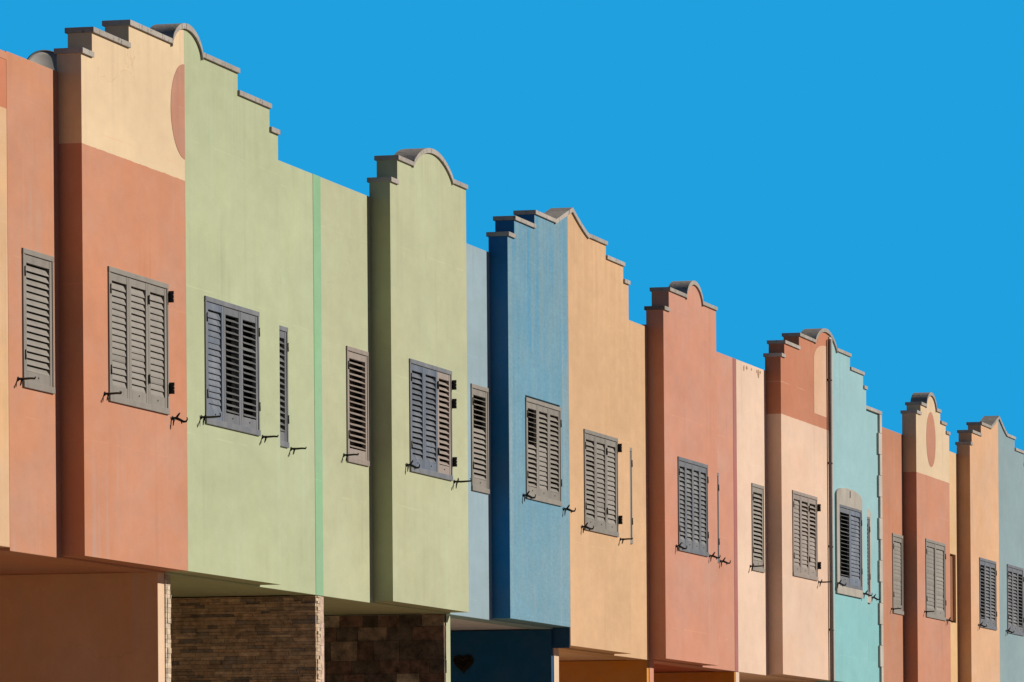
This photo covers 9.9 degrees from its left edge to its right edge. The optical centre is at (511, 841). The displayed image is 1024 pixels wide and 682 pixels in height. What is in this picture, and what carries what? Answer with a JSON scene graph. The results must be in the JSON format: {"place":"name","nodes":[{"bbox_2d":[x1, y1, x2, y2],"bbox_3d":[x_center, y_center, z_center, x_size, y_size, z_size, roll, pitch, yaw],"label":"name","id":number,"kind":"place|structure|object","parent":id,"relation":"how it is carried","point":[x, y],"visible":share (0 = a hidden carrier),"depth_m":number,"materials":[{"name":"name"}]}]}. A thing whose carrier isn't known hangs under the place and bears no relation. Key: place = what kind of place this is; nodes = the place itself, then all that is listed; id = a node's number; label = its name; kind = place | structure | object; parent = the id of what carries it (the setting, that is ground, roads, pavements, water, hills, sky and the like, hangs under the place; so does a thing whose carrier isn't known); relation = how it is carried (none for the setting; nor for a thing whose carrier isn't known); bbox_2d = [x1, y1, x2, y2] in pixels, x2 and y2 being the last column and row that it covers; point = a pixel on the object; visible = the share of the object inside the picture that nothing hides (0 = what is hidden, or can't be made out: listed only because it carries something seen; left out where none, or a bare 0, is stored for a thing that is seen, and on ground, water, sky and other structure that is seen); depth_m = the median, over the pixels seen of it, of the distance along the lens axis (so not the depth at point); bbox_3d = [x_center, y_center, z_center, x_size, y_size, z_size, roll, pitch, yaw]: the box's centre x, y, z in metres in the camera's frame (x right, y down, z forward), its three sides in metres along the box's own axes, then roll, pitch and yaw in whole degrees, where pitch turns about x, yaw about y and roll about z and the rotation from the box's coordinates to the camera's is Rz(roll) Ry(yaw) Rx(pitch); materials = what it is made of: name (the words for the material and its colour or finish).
{"place":"outdoors","nodes":[
{"label":"outdoors","id":0,"kind":"place"},
{"bbox_2d":[0,50,9,547],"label":"terraced house","id":1,"kind":"structure","parent":0,"point":[4,472],"depth_m":49.51,"materials":[{"name":"paint"}]},
{"bbox_2d":[0,19,187,681],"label":"terraced house","id":2,"kind":"structure","parent":0,"point":[94,552],"depth_m":51.90,"materials":[{"name":"orange paint"}]},
{"bbox_2d":[22,248,55,393],"bbox_3d":[-4.087,-4.452,50.389,0.099,1.185,0.836,0,0,14],"label":"window","id":3,"kind":"structure","parent":2,"relation":"in","point":[37,268],"depth_m":50.43,"materials":[{"name":"grey paint"}]},
{"bbox_2d":[27,50,56,70],"bbox_3d":[-4.204,-6.711,53.979,0.451,1.124,0.466,0,0,14],"label":"satellite dish","id":4,"kind":"object","parent":2,"relation":"on","point":[47,58],"visible":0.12,"depth_m":54.05,"materials":[{"name":"grey paint"}]},
{"bbox_2d":[108,266,174,414],"bbox_3d":[-3.339,-4.458,52.491,0.133,1.185,1.795,0,0,14],"label":"window","id":5,"kind":"structure","parent":2,"relation":"in","point":[138,306],"depth_m":52.52,"materials":[{"name":"grey paint"}]},
{"bbox_2d":[164,23,323,681],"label":"terraced house","id":6,"kind":"structure","parent":0,"point":[254,364],"depth_m":56.34,"materials":[{"name":"green paint"}]},
{"bbox_2d":[204,296,260,435],"bbox_3d":[-2.659,-4.463,55.346,0.099,1.185,1.786,0,0,14],"label":"window","id":7,"kind":"structure","parent":6,"relation":"in","point":[231,331],"depth_m":55.47,"materials":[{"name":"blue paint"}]},
{"bbox_2d":[279,325,288,447],"bbox_3d":[-2.337,-4.465,57.545,0.099,1.185,0.831,0,0,14],"label":"window","id":8,"kind":"structure","parent":6,"relation":"in","point":[283,331],"depth_m":57.85,"materials":[{"name":"blue paint"}]},
{"bbox_2d":[183,148,471,681],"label":"terraced house","id":9,"kind":"structure","parent":0,"point":[394,401],"depth_m":61.62,"materials":[{"name":"green paint"}]},
{"bbox_2d":[346,346,369,466],"bbox_3d":[-1.617,-4.470,60.491,0.099,1.185,0.836,0,0,14],"label":"window","id":10,"kind":"structure","parent":9,"relation":"in","point":[357,390],"depth_m":60.64,"materials":[{"name":"grey paint"}]},
{"bbox_2d":[409,358,456,480],"bbox_3d":[-0.872,-4.476,62.584,0.133,1.185,1.795,0,0,14],"label":"window","id":11,"kind":"structure","parent":9,"relation":"in","point":[430,439],"depth_m":62.66,"materials":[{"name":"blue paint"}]},
{"bbox_2d":[358,210,575,681],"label":"terraced house","id":12,"kind":"structure","parent":0,"point":[519,510],"depth_m":66.81,"materials":[{"name":"paint"}]},
{"bbox_2d":[453,654,472,673],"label":"heart ornament","id":13,"kind":"object","parent":12,"relation":"attached to","point":[463,664],"visible":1,"depth_m":69.05,"materials":[{"name":"wicker"}]},
{"bbox_2d":[470,383,489,493],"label":"window","id":14,"kind":"structure","parent":12,"relation":"in","point":[479,394],"depth_m":65.63,"materials":[{"name":"grey paint"}]},
{"bbox_2d":[525,397,561,505],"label":"window","id":15,"kind":"structure","parent":12,"relation":"in","point":[543,422],"depth_m":67.65,"materials":[{"name":"grey paint"}]},
{"bbox_2d":[0,0,1023,453],"label":"sky","id":16,"kind":"structure","parent":0,"point":[853,170],"materials":[{"name":"blue"}]},
{"bbox_2d":[450,207,648,681],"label":"terraced house","id":17,"kind":"structure","parent":0,"point":[608,486],"depth_m":70.86,"materials":[{"name":"paint"}]},
{"bbox_2d":[583,429,622,536],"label":"window","id":18,"kind":"structure","parent":17,"relation":"in","point":[601,451],"depth_m":70.51,"materials":[{"name":"grey paint"}]},
{"bbox_2d":[630,447,632,543],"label":"window","id":19,"kind":"structure","parent":17,"relation":"in","point":[631,461],"depth_m":73.02,"materials":[{"name":"grey paint"}]},
{"bbox_2d":[598,281,737,681],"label":"terraced house","id":20,"kind":"structure","parent":0,"point":[692,501],"depth_m":75.59,"materials":[{"name":"paint"}]},
{"bbox_2d":[677,456,708,556],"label":"window","id":21,"kind":"structure","parent":20,"relation":"in","point":[693,533],"depth_m":75.61,"materials":[{"name":"blue paint"}]},
{"bbox_2d":[717,473,719,562],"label":"window","id":22,"kind":"structure","parent":20,"relation":"in","point":[717,473],"depth_m":78.17,"materials":[{"name":"blue paint"}]},
{"bbox_2d":[663,328,833,681],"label":"terraced house","id":23,"kind":"structure","parent":0,"point":[785,520],"depth_m":81.80,"materials":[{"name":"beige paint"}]},
{"bbox_2d":[751,483,764,572],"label":"window","id":24,"kind":"structure","parent":23,"relation":"in","point":[757,491],"depth_m":80.92,"materials":[{"name":"grey paint"}]},
{"bbox_2d":[792,490,820,580],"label":"window","id":25,"kind":"structure","parent":23,"relation":"in","point":[806,565],"depth_m":83.09,"materials":[{"name":"grey paint"}]},
{"bbox_2d":[816,332,883,681],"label":"terraced house","id":26,"kind":"structure","parent":0,"point":[857,536],"depth_m":86.90,"materials":[{"name":"paint"}]},
{"bbox_2d":[840,504,862,589],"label":"window","id":27,"kind":"structure","parent":26,"relation":"in","point":[851,571],"depth_m":86.48,"materials":[{"name":"blue paint"}]},
{"bbox_2d":[867,517,870,594],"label":"window","id":28,"kind":"structure","parent":26,"relation":"in","point":[868,518],"depth_m":88.99,"materials":[{"name":"blue paint"}]},
{"bbox_2d":[882,392,955,681],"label":"terraced house","id":29,"kind":"structure","parent":0,"point":[916,554],"depth_m":92.11,"materials":[{"name":"paint"}]},
{"bbox_2d":[892,533,903,614],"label":"window","id":30,"kind":"structure","parent":29,"relation":"in","point":[897,540],"depth_m":91.59,"materials":[{"name":"grey paint"}]},
{"bbox_2d":[925,538,945,620],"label":"window","id":31,"kind":"structure","parent":29,"relation":"in","point":[935,559],"depth_m":93.67,"materials":[{"name":"grey paint"}]},
{"bbox_2d":[949,416,999,681],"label":"terraced house","id":32,"kind":"structure","parent":0,"point":[974,552],"depth_m":97.59,"materials":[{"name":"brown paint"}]},
{"bbox_2d":[979,557,996,629],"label":"window","id":33,"kind":"structure","parent":32,"relation":"in","point":[987,586],"depth_m":98.86,"materials":[{"name":"blue paint"}]},
{"bbox_2d":[998,416,1023,681],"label":"terraced house","id":34,"kind":"structure","parent":0,"point":[1011,524],"depth_m":101.30,"materials":[{"name":"paint"}]},
{"bbox_2d":[1007,564,1023,635],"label":"window","id":35,"kind":"structure","parent":34,"relation":"in","point":[1015,575],"depth_m":101.80,"materials":[{"name":"blue paint"}]}
]}

